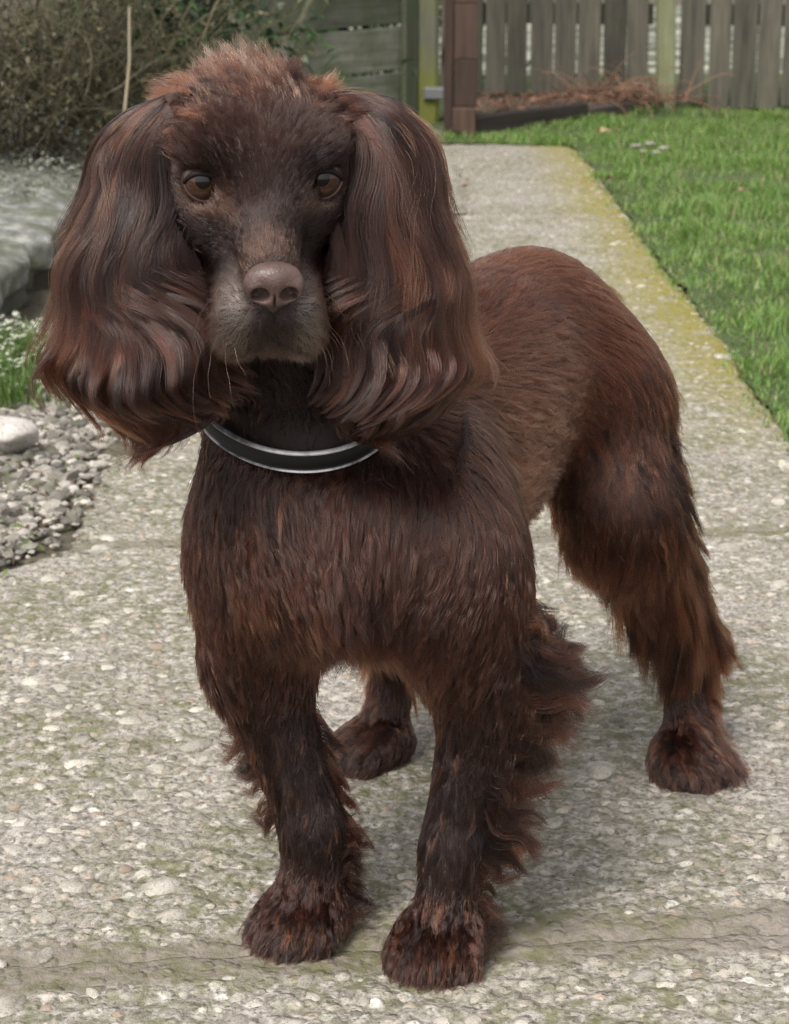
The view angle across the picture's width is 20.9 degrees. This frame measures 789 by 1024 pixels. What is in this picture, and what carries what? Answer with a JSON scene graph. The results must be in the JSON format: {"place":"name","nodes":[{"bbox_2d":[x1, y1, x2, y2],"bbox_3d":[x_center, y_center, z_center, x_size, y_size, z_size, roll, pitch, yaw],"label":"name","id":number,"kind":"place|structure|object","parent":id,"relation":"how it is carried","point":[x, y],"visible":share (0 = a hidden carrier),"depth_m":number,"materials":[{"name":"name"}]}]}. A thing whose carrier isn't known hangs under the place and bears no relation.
{"place":"outdoors","nodes":[
{"label":"outdoors","id":0,"kind":"place"},
{"bbox_2d":[0,6,784,101],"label":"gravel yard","id":1,"kind":"structure","parent":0,"point":[652,51],"depth_m":11.31,"materials":[{"name":"grey gravel"}]},
{"bbox_2d":[1,0,576,85],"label":"hedge","id":2,"kind":"object","parent":1,"relation":"on","point":[347,29],"visible":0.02,"depth_m":8.34,"materials":[{"name":"green plant"}]},
{"bbox_2d":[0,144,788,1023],"bbox_3d":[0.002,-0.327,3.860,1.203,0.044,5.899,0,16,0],"label":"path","id":3,"kind":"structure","parent":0,"point":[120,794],"depth_m":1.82,"materials":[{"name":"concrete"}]},
{"bbox_2d":[22,31,753,994],"bbox_3d":[0.009,-0.025,1.622,0.330,0.637,0.671,9,18,29],"label":"dog","id":4,"kind":"object","parent":3,"relation":"on","point":[338,349],"visible":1,"depth_m":1.42},
{"bbox_2d":[0,0,788,967],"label":"ground","id":5,"kind":"structure","parent":0,"point":[40,278],"depth_m":4.60,"materials":[{"name":"grey concrete"}]},
{"bbox_2d":[0,92,117,333],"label":"garden wall","id":6,"kind":"structure","parent":5,"relation":"on","point":[27,229],"depth_m":4.20,"materials":[{"name":"stone"}]},
{"bbox_2d":[0,130,92,201],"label":"ground cover","id":7,"kind":"object","parent":6,"relation":"on","point":[47,163],"visible":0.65,"depth_m":4.66,"materials":[{"name":"white plant"}]},
{"bbox_2d":[0,0,125,169],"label":"tangled shrub","id":8,"kind":"object","parent":6,"relation":"on","point":[8,106],"visible":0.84,"depth_m":4.78,"materials":[{"name":"brown plant"}]},
{"bbox_2d":[0,0,320,176],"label":"tangled shrub","id":9,"kind":"object","parent":6,"relation":"on","point":[53,93],"visible":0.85,"depth_m":4.88,"materials":[{"name":"brown plant"}]},
{"bbox_2d":[0,288,132,577],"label":"rubble bed","id":10,"kind":"object","parent":5,"relation":"on","point":[50,476],"visible":0.37,"depth_m":2.81,"materials":[{"name":"grey gravel"}]},
{"bbox_2d":[0,416,38,453],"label":"loose stone","id":11,"kind":"object","parent":10,"relation":"on","point":[21,434],"visible":1,"depth_m":2.91,"materials":[{"name":"white stone"}]},
{"bbox_2d":[0,310,70,409],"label":"flower clump","id":12,"kind":"object","parent":10,"relation":"on","point":[13,348],"visible":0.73,"depth_m":3.32,"materials":[{"name":"green plant"}]},
{"bbox_2d":[4,0,417,132],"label":"evergreen shrub","id":13,"kind":"object","parent":5,"relation":"on","point":[241,14],"visible":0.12,"depth_m":5.54,"materials":[{"name":"green plant"}]},
{"bbox_2d":[204,0,328,69],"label":"pale leaved plant","id":14,"kind":"object","parent":5,"relation":"on","point":[284,30],"visible":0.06,"depth_m":5.85,"materials":[{"name":"green plant"}]},
{"bbox_2d":[656,0,675,110],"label":"fence post","id":15,"kind":"object","parent":5,"relation":"on","point":[665,34],"depth_m":7.66,"materials":[{"name":"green wood"}]},
{"bbox_2d":[427,74,565,143],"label":"lawn","id":16,"kind":"structure","parent":0,"point":[438,125],"depth_m":7.05,"materials":[{"name":"plant"}]},
{"bbox_2d":[418,0,443,122],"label":"gate post","id":17,"kind":"object","parent":16,"relation":"on","point":[430,93],"visible":0.65,"depth_m":7.21,"materials":[{"name":"green wood"}]},
{"bbox_2d":[229,0,417,114],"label":"garden gate","id":18,"kind":"structure","parent":17,"relation":"attached to","point":[377,49],"depth_m":6.95,"materials":[{"name":"grey wood"}]},
{"bbox_2d":[463,99,664,144],"bbox_3d":[0.611,-1.352,7.318,0.045,0.096,1.192,13,20,37],"label":"timber edging","id":19,"kind":"object","parent":16,"relation":"on","point":[498,121],"visible":0.49,"depth_m":7.15,"materials":[{"name":"black wood"}]},
{"bbox_2d":[434,73,788,455],"bbox_3d":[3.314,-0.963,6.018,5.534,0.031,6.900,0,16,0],"label":"lawn","id":20,"kind":"structure","parent":0,"point":[725,339],"depth_m":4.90,"materials":[{"name":"green plant"}]},
{"bbox_2d":[453,94,677,130],"bbox_3d":[0.615,-1.387,7.379,0.870,0.043,1.150,0,16,0],"label":"planting bed","id":21,"kind":"object","parent":20,"relation":"on","point":[485,107],"visible":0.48,"depth_m":7.78,"materials":[{"name":"soil"}]},
{"bbox_2d":[444,0,477,143],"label":"gate post","id":22,"kind":"object","parent":21,"relation":"on","point":[460,56],"visible":0.84,"depth_m":6.81,"materials":[{"name":"brown wood"}]},
{"bbox_2d":[440,0,653,99],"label":"board fence","id":23,"kind":"object","parent":21,"relation":"on","point":[618,19],"visible":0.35,"depth_m":7.77,"materials":[{"name":"wood"}]},
{"bbox_2d":[476,51,739,117],"bbox_3d":[0.725,-1.455,7.424,1.015,0.267,0.875,0,16,0],"label":"twig heap","id":24,"kind":"object","parent":21,"relation":"on","point":[612,93],"visible":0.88,"depth_m":7.56,"materials":[{"name":"brown plant"}]},
{"bbox_2d":[596,126,618,132],"bbox_3d":[0.674,-1.200,6.709,0.076,0.024,0.070,0,16,0],"label":"fallen leaf","id":25,"kind":"object","parent":20,"relation":"on","point":[601,128],"visible":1,"depth_m":6.70,"materials":[{"name":"beige plant"}]},
{"bbox_2d":[605,175,623,180],"bbox_3d":[0.574,-0.868,5.551,0.052,0.020,0.048,0,16,0],"label":"fallen leaf","id":26,"kind":"object","parent":20,"relation":"on","point":[609,177],"visible":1,"depth_m":5.56,"materials":[{"name":"plant"}]},
{"bbox_2d":[630,144,641,147],"bbox_3d":[0.730,-1.107,6.459,0.040,0.014,0.029,0,16,0],"label":"stone chip","id":27,"kind":"object","parent":20,"relation":"on","point":[637,145],"visible":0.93,"depth_m":6.45,"materials":[{"name":"white stone"}]},
{"bbox_2d":[644,141,655,145],"bbox_3d":[0.780,-1.125,6.521,0.036,0.016,0.026,-3,16,-12],"label":"stone chip","id":28,"kind":"object","parent":20,"relation":"on","point":[648,143],"visible":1,"depth_m":6.51,"materials":[{"name":"white stone"}]},
{"bbox_2d":[658,146,668,149],"bbox_3d":[0.807,-1.095,6.417,0.035,0.012,0.024,0,16,0],"label":"stone chip","id":29,"kind":"object","parent":20,"relation":"on","point":[663,147],"visible":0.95,"depth_m":6.41,"materials":[{"name":"white stone"}]},
{"bbox_2d":[678,0,788,109],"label":"board fence","id":30,"kind":"object","parent":20,"relation":"on","point":[745,19],"visible":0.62,"depth_m":7.68,"materials":[{"name":"wood"}]},
{"bbox_2d":[734,187,752,191],"bbox_3d":[0.877,-0.807,5.345,0.050,0.017,0.048,0,16,0],"label":"fallen leaf","id":31,"kind":"object","parent":20,"relation":"on","point":[738,188],"visible":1,"depth_m":5.34,"materials":[{"name":"beige plant"}]}
]}

